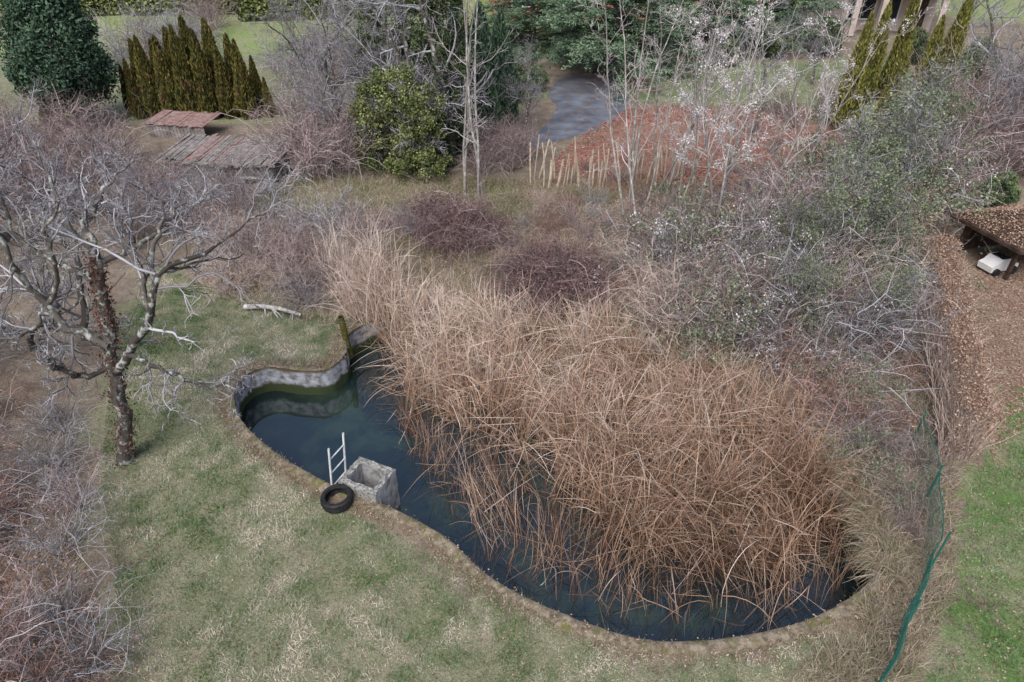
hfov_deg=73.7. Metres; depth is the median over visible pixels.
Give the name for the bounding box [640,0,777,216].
sapling tree
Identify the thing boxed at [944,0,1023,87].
bare tree
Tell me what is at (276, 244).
dry shrub
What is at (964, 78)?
leafy shrub
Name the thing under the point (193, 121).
lean to shed
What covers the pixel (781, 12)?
cedar tree
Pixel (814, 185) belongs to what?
bare shrub
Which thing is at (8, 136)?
bare shrub
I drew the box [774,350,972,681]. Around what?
dry grass
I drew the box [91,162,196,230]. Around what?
bare shrub
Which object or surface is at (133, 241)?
orchard tree
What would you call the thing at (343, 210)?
bare shrub
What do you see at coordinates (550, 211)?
bare shrub
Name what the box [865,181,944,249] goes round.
leafy shrub
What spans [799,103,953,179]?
bare shrub
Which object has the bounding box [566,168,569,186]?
cut stake
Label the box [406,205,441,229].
bare shrub
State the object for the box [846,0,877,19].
window
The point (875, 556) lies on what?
overhanging grass
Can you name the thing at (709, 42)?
bare tree
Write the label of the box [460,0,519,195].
sapling tree
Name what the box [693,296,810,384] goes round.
bare shrub
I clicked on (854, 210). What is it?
bare shrub
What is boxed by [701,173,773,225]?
bare shrub
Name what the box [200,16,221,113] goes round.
arborvitae tree
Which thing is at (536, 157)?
cut stake
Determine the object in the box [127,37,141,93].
arborvitae tree
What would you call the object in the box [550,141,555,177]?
cut stake
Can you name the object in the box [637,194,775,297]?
bare shrub
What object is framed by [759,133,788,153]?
bare shrub
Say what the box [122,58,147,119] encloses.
arborvitae tree
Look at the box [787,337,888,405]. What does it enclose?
leafy shrub
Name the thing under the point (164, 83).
arborvitae tree
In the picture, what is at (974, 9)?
bare tree
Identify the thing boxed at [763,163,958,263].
bare shrub
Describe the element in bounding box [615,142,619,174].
cut stake
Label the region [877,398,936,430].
bare shrub
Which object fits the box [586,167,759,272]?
leafy shrub
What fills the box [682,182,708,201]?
dry shrub
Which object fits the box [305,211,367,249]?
bare shrub
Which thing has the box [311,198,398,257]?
bare shrub
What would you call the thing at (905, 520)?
bare shrub
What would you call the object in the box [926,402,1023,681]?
mown grass
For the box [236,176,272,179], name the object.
loose plank
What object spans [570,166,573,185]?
cut stake
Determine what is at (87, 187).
bare shrub
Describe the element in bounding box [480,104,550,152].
bare shrub
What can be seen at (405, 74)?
ivy clad tree
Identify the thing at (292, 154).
bare shrub
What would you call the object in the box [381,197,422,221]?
bare shrub
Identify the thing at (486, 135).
bare shrub
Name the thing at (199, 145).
garden shed
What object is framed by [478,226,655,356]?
bramble bush
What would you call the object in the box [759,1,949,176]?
sapling tree
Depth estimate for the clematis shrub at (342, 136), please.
27.12 m
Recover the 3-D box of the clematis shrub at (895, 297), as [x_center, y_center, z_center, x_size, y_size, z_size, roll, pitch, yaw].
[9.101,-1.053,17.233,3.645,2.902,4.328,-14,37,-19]
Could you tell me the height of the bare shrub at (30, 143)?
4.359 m
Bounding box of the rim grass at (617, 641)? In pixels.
[209,301,906,672]
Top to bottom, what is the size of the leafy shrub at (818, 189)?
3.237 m
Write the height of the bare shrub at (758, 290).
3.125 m
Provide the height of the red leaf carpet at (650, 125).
0.248 m
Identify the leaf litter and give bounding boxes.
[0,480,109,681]
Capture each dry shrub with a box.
[180,244,278,306]
[184,240,261,284]
[186,212,258,265]
[205,210,253,245]
[208,202,262,229]
[209,231,286,286]
[210,212,265,249]
[222,202,300,257]
[229,240,323,300]
[234,207,283,236]
[245,226,305,269]
[263,194,313,226]
[285,209,331,243]
[296,239,361,298]
[320,234,388,277]
[324,258,370,297]
[338,191,394,233]
[433,229,467,256]
[514,200,552,217]
[528,186,557,207]
[577,219,691,285]
[591,223,787,366]
[598,262,679,333]
[606,240,628,251]
[612,192,642,216]
[623,235,769,331]
[647,181,681,204]
[653,196,696,213]
[674,278,733,328]
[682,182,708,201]
[731,147,830,201]
[751,215,963,326]
[752,170,853,212]
[775,309,876,386]
[881,459,930,495]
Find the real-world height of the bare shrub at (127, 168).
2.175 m
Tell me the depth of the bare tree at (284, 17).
43.16 m
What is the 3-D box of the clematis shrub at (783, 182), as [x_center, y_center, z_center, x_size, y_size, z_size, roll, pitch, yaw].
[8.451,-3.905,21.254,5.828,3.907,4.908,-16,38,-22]
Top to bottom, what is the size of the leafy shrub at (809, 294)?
3.290 m
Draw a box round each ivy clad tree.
[334,0,486,151]
[336,0,427,129]
[344,62,400,178]
[364,53,438,176]
[365,0,512,168]
[390,76,453,184]
[753,174,845,282]
[759,242,846,341]
[808,123,917,279]
[815,81,922,207]
[843,153,947,285]
[850,252,943,350]
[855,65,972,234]
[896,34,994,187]
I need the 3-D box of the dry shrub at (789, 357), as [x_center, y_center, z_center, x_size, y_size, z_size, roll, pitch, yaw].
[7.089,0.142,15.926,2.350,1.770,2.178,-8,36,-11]
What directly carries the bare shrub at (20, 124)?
on the ground at (240, 32)
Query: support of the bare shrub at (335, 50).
on the ground at (240, 32)
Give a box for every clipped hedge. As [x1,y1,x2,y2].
[45,0,184,15]
[121,0,235,15]
[233,0,429,20]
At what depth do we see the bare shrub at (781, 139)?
29.50 m
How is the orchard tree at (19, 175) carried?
on the ground at (240, 32)
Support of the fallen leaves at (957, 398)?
on the ground at (240, 32)
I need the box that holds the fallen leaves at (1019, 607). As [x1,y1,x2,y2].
[950,255,1023,680]
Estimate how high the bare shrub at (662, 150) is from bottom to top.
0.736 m
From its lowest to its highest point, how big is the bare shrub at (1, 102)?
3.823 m
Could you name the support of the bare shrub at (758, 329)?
on the ground at (240, 32)
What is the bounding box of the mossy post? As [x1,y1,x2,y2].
[338,315,353,358]
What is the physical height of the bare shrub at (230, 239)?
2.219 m
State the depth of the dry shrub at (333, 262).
19.35 m
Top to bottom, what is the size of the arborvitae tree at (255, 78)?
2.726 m
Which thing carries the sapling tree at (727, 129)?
on the ground at (240, 32)
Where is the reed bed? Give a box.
[284,189,921,636]
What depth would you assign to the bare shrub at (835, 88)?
34.55 m
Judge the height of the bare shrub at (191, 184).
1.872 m
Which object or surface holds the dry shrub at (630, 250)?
on the ground at (240, 32)
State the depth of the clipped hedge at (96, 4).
48.93 m
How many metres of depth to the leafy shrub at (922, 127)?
23.20 m
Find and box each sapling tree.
[406,0,484,197]
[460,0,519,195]
[576,0,708,235]
[605,0,705,213]
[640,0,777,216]
[641,0,760,204]
[670,0,798,225]
[707,0,799,203]
[737,0,875,202]
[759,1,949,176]
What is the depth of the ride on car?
19.97 m
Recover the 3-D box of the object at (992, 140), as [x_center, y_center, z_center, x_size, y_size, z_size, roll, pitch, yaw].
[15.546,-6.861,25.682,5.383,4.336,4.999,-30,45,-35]
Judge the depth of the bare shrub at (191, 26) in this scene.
43.22 m
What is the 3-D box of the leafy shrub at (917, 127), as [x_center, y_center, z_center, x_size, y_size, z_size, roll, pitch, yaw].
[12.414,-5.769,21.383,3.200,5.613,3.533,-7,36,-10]
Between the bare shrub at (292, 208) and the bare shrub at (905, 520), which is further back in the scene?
the bare shrub at (292, 208)
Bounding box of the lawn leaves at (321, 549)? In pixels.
[103,275,871,681]
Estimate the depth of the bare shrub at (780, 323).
16.25 m
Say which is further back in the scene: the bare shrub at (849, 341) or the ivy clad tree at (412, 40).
the ivy clad tree at (412, 40)
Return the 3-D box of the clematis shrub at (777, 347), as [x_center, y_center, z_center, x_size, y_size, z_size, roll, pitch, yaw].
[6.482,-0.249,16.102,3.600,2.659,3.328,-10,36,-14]
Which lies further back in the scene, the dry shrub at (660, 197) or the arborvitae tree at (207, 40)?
the arborvitae tree at (207, 40)
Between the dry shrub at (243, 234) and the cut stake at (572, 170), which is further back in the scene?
the cut stake at (572, 170)
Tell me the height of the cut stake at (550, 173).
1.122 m
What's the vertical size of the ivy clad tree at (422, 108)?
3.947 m
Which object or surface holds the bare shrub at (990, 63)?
on the ground at (240, 32)
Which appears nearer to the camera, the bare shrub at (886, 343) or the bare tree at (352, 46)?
the bare shrub at (886, 343)
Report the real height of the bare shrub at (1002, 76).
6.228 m
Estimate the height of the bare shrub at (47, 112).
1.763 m
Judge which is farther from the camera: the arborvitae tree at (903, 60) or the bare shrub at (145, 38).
the bare shrub at (145, 38)
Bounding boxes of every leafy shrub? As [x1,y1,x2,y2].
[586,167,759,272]
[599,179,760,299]
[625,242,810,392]
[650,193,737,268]
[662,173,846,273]
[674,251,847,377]
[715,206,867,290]
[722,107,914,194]
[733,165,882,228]
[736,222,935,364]
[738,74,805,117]
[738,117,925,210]
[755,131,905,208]
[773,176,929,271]
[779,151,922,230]
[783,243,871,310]
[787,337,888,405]
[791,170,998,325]
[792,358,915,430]
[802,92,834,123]
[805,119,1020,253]
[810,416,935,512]
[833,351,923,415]
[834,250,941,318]
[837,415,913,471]
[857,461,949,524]
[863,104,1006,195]
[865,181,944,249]
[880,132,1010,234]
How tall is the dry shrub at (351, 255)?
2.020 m
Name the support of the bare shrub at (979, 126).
on the ground at (240, 32)
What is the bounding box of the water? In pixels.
[242,331,863,640]
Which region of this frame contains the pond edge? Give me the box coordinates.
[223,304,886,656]
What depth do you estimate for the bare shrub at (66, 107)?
28.93 m
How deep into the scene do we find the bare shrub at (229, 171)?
24.98 m
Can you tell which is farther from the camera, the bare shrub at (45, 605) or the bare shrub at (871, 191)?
the bare shrub at (871, 191)
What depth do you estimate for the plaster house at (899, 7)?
47.13 m
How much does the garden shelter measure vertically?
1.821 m
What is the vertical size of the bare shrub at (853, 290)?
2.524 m
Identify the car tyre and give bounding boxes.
[320,484,353,513]
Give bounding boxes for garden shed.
[153,133,294,183]
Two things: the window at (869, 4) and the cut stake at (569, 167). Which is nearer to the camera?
the cut stake at (569, 167)
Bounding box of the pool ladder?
[327,432,346,484]
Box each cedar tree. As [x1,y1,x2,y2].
[474,0,597,61]
[514,0,718,103]
[633,0,775,65]
[705,0,855,60]
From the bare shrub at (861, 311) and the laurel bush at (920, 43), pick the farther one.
the laurel bush at (920, 43)
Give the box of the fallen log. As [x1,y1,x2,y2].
[243,304,302,320]
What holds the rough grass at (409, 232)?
on the ground at (240, 32)
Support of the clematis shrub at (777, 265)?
on the ground at (240, 32)
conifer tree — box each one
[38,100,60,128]
[438,0,469,124]
[462,0,503,139]
[491,8,518,126]
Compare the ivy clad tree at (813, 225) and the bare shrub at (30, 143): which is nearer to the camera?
the ivy clad tree at (813, 225)
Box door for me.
[916,0,929,29]
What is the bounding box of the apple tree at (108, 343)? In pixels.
[0,115,329,468]
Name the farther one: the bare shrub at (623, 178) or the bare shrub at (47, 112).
the bare shrub at (47, 112)
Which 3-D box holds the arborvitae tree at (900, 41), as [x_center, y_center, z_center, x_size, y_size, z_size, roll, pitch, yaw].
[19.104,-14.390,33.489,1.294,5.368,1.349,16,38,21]
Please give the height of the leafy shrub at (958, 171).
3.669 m
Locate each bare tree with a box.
[244,0,335,95]
[265,0,308,47]
[268,0,390,113]
[272,8,384,148]
[308,0,481,72]
[315,0,445,92]
[316,0,362,58]
[323,0,408,66]
[499,28,557,128]
[685,0,742,100]
[728,0,833,143]
[779,0,854,84]
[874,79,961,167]
[937,0,1017,30]
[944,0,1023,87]
[955,10,1023,141]
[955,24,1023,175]
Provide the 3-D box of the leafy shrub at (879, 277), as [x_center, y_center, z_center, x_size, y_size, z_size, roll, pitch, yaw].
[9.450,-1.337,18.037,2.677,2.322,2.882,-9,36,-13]
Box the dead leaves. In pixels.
[224,173,949,659]
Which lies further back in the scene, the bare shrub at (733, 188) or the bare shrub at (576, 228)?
the bare shrub at (733, 188)
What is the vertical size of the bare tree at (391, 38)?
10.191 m
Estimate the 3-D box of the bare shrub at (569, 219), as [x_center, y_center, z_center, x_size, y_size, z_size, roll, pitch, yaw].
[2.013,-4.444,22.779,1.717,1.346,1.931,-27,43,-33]
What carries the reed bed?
on the water
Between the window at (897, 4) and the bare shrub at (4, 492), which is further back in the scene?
the window at (897, 4)
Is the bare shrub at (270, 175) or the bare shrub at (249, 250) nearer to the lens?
the bare shrub at (249, 250)
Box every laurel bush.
[514,58,532,97]
[527,64,549,91]
[713,37,740,66]
[759,22,793,58]
[805,15,845,55]
[892,26,928,62]
[962,35,1001,79]
[975,171,1021,206]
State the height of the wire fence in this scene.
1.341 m
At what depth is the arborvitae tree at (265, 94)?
32.21 m
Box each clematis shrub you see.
[298,77,394,154]
[302,92,398,165]
[587,189,768,349]
[655,236,836,388]
[659,195,838,343]
[683,183,838,288]
[685,219,752,280]
[703,269,860,401]
[714,148,874,238]
[741,239,813,296]
[757,151,900,238]
[814,112,1005,234]
[819,241,966,354]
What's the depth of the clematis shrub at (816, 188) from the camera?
21.42 m
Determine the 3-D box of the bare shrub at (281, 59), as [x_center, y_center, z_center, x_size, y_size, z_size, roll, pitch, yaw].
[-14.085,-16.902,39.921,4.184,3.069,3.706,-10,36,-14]
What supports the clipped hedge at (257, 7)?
on the ground at (240, 32)
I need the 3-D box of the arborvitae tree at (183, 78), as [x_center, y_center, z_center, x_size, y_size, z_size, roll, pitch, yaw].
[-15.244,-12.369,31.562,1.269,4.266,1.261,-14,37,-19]
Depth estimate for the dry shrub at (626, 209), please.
23.60 m
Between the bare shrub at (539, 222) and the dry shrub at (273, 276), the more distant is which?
the bare shrub at (539, 222)
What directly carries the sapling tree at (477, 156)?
on the ground at (240, 32)
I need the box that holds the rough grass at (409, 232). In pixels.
[221,166,963,673]
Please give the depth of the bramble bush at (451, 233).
21.26 m
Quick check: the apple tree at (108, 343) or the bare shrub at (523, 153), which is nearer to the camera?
the apple tree at (108, 343)
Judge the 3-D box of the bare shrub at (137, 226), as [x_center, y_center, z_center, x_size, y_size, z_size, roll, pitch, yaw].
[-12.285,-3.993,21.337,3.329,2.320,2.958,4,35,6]
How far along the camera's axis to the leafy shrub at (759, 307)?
16.61 m
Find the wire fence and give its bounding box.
[878,409,951,681]
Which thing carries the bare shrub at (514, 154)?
on the ground at (240, 32)
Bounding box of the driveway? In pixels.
[521,73,628,150]
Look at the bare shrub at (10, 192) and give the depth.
23.65 m
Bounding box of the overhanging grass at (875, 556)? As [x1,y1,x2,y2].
[543,292,928,600]
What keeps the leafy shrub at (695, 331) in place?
on the ground at (240, 32)
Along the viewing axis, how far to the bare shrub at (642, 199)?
24.23 m
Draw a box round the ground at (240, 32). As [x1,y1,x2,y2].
[0,0,1023,681]
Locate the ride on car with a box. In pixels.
[976,252,1018,276]
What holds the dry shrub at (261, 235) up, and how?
on the ground at (240, 32)
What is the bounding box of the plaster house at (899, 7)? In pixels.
[815,0,949,36]
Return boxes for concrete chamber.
[338,456,399,508]
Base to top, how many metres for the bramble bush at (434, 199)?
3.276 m
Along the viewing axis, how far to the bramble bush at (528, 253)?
19.71 m
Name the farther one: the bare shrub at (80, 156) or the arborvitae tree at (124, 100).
the arborvitae tree at (124, 100)
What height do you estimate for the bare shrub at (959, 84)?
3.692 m
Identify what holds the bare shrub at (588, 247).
on the ground at (240, 32)
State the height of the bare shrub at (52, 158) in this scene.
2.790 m
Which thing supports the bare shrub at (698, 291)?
on the ground at (240, 32)
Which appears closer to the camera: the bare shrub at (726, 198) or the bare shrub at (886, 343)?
the bare shrub at (886, 343)
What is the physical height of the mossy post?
1.254 m
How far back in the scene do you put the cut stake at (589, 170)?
25.43 m
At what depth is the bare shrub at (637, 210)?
23.01 m
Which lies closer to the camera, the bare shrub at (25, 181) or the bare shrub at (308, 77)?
the bare shrub at (25, 181)
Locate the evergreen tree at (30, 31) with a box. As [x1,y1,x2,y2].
[0,0,125,124]
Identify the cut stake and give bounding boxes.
[529,142,531,184]
[533,134,539,180]
[538,139,549,177]
[542,142,544,186]
[548,160,551,187]
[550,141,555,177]
[550,147,555,185]
[556,159,564,188]
[563,159,568,189]
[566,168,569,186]
[568,153,570,183]
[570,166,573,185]
[573,136,575,181]
[575,152,580,187]
[587,149,594,181]
[588,158,590,184]
[591,164,594,185]
[597,150,599,181]
[598,161,603,188]
[602,148,609,186]
[603,143,607,182]
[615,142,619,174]
[619,167,620,184]
[634,155,640,183]
[636,157,638,180]
[639,148,644,179]
[645,157,647,178]
[646,161,652,182]
[656,145,661,180]
[661,150,662,170]
[663,143,668,177]
[671,146,674,174]
[691,130,699,173]
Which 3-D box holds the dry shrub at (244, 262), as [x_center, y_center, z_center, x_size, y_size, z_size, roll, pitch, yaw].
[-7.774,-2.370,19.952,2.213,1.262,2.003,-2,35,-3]
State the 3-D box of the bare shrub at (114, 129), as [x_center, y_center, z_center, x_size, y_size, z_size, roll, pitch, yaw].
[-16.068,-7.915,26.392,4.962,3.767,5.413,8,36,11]
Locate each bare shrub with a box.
[0,76,100,177]
[0,78,65,144]
[0,80,114,153]
[0,89,61,163]
[0,104,34,161]
[0,109,82,189]
[0,114,133,222]
[0,123,117,194]
[0,167,43,224]
[0,203,192,398]
[0,356,40,439]
[0,366,45,430]
[0,393,114,503]
[0,424,61,557]
[0,432,110,523]
[0,442,61,530]
[0,462,130,606]
[0,486,67,598]
[0,544,99,681]
[0,549,164,681]
[0,564,146,681]
[0,604,57,681]
[2,95,163,189]
[2,101,166,233]
[2,539,143,656]
[4,444,122,551]
[16,378,114,457]
[18,87,182,176]
[41,88,133,150]
[75,178,169,245]
[86,0,161,58]
[86,145,168,187]
[89,156,167,202]
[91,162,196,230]
[94,20,147,69]
[99,3,196,64]
[107,155,203,220]
[109,0,177,46]
[110,138,209,192]
[125,12,178,48]
[128,167,215,240]
[133,1,218,66]
[143,16,245,61]
[143,175,186,209]
[144,3,222,53]
[146,184,207,236]
[150,0,222,18]
[151,0,223,38]
[155,165,199,191]
[161,198,249,255]
[163,166,238,221]
[164,165,227,201]
[171,0,242,36]
[174,0,243,29]
[184,131,272,190]
[184,158,260,209]
[186,200,278,279]
[197,171,277,224]
[208,191,308,277]
[211,169,272,213]
[216,64,363,183]
[221,159,298,201]
[222,171,316,227]
[225,95,376,194]
[226,69,352,159]
[229,190,339,265]
[240,100,356,181]
[242,28,319,90]
[243,21,299,71]
[251,211,343,298]
[252,54,349,121]
[253,245,349,328]
[254,229,351,304]
[257,7,343,60]
[264,77,392,182]
[266,175,359,239]
[270,217,356,269]
[273,47,346,104]
[281,105,394,187]
[284,34,354,86]
[294,10,349,49]
[297,3,367,71]
[297,99,396,168]
[297,226,368,275]
[299,174,385,255]
[300,23,376,79]
[304,88,369,130]
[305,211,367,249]
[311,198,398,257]
[321,185,389,225]
[323,224,394,263]
[366,196,420,237]
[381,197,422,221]
[390,210,434,247]
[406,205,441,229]
[447,129,511,177]
[450,123,506,171]
[458,216,509,258]
[459,109,526,158]
[461,107,544,173]
[472,113,558,177]
[479,107,519,145]
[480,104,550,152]
[487,105,566,163]
[492,224,526,251]
[508,212,541,232]
[528,210,565,231]
[529,212,572,241]
[530,192,559,222]
[530,229,554,250]
[546,192,599,232]
[550,182,589,211]
[554,207,580,228]
[567,214,608,240]
[570,212,602,240]
[574,183,611,205]
[575,240,601,255]
[577,156,600,173]
[582,195,613,225]
[586,201,622,225]
[588,189,702,279]
[594,214,630,245]
[596,192,703,272]
[596,226,699,334]
[603,156,647,183]
[610,191,740,271]
[619,138,652,165]
[622,197,653,222]
[627,175,662,207]
[629,169,718,258]
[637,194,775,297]
[650,270,745,357]
[651,141,669,157]
[658,235,833,351]
[660,224,778,302]
[664,262,740,321]
[668,195,729,229]
[673,170,786,227]
[688,189,803,285]
[689,285,771,358]
[693,184,770,266]
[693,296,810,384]
[700,168,780,262]
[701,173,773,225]
[702,152,893,270]
[704,154,834,232]
[705,138,835,215]
[705,140,937,285]
[712,153,873,289]
[716,179,751,200]
[720,223,851,323]
[721,290,812,365]
[728,213,1002,400]
[730,161,751,173]
[735,142,931,274]
[736,282,894,385]
[736,324,814,392]
[740,276,864,391]
[747,359,920,456]
[752,140,942,258]
[753,339,838,411]
[757,303,844,370]
[758,82,819,126]
[758,208,925,303]
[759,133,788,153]
[760,328,849,383]
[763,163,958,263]
[772,129,798,146]
[778,344,898,429]
[781,111,808,128]
[786,287,942,430]
[788,251,968,361]
[793,90,998,187]
[794,126,823,151]
[796,381,921,482]
[797,61,866,105]
[797,244,919,337]
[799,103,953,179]
[800,70,839,112]
[804,113,1004,237]
[804,127,952,221]
[804,369,915,469]
[825,191,922,283]
[828,152,957,239]
[828,186,976,281]
[830,222,930,315]
[837,381,918,448]
[848,39,1009,132]
[850,48,1023,150]
[854,254,921,304]
[856,273,990,374]
[862,404,976,516]
[863,57,1023,199]
[863,160,968,252]
[869,51,1010,114]
[871,12,1021,124]
[872,350,934,402]
[872,478,973,555]
[874,81,1021,208]
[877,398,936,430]
[878,342,934,392]
[891,133,1014,232]
[895,91,1023,167]
[912,60,1023,178]
[944,69,1022,119]
[947,71,1023,146]
[963,74,1023,166]
[981,19,1023,131]
[987,102,1023,178]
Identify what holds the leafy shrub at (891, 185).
on the ground at (240, 32)
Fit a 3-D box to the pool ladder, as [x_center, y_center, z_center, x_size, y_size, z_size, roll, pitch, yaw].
[-3.427,2.602,13.484,0.146,1.668,0.612,14,37,19]
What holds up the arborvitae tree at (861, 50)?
on the ground at (240, 32)
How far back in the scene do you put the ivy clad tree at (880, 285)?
15.85 m
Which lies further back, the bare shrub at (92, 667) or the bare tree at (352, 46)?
the bare tree at (352, 46)
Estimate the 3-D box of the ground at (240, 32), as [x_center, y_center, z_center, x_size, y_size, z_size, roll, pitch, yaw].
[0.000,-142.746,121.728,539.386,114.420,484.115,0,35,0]
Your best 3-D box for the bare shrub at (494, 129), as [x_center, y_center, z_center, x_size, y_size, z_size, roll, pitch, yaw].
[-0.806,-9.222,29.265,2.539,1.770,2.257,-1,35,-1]
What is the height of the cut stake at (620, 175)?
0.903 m
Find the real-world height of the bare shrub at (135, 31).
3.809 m
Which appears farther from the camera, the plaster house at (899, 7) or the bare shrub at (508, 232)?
the plaster house at (899, 7)
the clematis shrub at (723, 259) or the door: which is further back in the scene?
the door
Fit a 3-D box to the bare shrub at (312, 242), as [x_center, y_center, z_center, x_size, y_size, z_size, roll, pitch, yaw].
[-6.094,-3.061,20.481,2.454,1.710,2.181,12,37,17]
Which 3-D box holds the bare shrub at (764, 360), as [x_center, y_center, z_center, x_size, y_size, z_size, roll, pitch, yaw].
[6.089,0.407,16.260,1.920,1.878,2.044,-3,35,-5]
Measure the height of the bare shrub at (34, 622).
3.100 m
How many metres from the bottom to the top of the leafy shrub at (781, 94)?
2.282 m
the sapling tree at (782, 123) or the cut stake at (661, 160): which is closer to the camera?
the sapling tree at (782, 123)
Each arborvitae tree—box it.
[118,64,129,110]
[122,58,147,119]
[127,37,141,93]
[132,34,164,118]
[148,38,154,73]
[151,34,179,114]
[161,25,172,71]
[167,24,200,111]
[177,14,189,61]
[188,28,220,119]
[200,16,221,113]
[212,43,238,119]
[222,33,234,88]
[230,38,258,119]
[248,55,263,111]
[262,76,274,117]
[830,11,874,131]
[861,0,892,104]
[869,39,910,137]
[876,0,920,99]
[903,14,946,130]
[934,0,974,91]
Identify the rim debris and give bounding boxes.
[213,301,899,667]
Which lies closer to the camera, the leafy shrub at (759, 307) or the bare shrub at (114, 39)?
the leafy shrub at (759, 307)
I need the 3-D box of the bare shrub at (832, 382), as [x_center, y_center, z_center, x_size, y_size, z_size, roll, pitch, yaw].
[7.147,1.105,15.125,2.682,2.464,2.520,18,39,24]
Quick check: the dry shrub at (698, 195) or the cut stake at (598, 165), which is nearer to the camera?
the dry shrub at (698, 195)
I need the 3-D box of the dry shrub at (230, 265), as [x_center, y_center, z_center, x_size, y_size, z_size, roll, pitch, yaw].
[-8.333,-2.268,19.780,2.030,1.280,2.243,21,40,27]
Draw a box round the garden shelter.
[950,203,1023,279]
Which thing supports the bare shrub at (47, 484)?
on the ground at (240, 32)
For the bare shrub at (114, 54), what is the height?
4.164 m
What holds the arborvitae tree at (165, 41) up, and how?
on the ground at (240, 32)
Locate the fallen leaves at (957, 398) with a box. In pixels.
[905,231,1014,462]
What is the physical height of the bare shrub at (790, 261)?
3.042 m
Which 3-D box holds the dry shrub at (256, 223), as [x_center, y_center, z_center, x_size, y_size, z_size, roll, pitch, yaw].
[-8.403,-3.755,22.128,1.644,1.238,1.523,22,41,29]
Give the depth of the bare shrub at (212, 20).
45.03 m
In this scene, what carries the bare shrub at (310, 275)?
on the ground at (240, 32)
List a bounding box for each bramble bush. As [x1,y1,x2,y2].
[359,171,512,244]
[395,192,500,274]
[411,176,550,267]
[459,230,609,350]
[463,214,605,315]
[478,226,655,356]
[507,207,624,314]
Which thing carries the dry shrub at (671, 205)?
on the ground at (240, 32)
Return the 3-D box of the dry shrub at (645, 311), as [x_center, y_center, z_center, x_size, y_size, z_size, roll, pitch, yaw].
[4.407,-0.873,17.014,4.844,4.096,4.538,15,38,20]
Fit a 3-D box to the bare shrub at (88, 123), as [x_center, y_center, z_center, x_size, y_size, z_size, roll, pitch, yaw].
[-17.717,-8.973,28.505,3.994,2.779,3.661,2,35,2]
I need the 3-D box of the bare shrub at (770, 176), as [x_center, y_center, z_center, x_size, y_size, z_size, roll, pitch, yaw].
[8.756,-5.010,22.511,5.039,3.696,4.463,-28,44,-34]
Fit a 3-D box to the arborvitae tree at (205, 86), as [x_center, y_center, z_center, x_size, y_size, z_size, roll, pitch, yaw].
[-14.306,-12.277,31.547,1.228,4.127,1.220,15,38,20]
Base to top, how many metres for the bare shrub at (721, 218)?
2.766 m
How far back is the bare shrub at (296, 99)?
32.55 m
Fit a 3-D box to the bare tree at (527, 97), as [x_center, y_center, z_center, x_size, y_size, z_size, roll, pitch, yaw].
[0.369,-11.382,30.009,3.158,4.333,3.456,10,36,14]
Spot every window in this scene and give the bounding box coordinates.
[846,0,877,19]
[876,0,902,20]
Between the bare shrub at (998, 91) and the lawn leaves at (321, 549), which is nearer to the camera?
the lawn leaves at (321, 549)
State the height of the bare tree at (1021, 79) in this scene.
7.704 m
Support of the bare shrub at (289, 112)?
on the ground at (240, 32)
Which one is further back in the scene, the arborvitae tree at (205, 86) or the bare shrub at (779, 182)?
the arborvitae tree at (205, 86)
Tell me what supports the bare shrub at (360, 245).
on the ground at (240, 32)
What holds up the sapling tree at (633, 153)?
on the ground at (240, 32)
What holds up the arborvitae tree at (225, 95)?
on the ground at (240, 32)
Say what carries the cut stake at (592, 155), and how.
on the ground at (240, 32)
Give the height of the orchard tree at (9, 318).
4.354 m
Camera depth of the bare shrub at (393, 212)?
22.18 m
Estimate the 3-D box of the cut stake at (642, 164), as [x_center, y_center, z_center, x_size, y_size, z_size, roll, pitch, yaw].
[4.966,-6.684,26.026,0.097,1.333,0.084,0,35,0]
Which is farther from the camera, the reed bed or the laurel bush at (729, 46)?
the laurel bush at (729, 46)
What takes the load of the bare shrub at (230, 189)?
on the ground at (240, 32)
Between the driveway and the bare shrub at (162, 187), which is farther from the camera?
the driveway
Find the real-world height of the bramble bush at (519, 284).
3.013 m
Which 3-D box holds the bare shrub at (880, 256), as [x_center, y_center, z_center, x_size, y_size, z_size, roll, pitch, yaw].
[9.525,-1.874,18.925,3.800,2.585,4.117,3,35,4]
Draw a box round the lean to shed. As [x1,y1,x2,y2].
[142,110,220,138]
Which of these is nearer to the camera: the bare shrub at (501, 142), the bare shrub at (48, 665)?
the bare shrub at (48, 665)
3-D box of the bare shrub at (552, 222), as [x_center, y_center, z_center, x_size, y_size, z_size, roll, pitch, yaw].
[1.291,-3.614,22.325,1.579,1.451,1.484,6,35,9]
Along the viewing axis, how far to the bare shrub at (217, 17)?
46.78 m
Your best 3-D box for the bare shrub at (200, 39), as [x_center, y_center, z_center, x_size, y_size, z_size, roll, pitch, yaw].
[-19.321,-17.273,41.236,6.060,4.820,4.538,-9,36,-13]
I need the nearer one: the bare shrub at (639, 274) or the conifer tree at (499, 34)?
the bare shrub at (639, 274)
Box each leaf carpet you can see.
[550,103,865,212]
[961,244,1023,455]

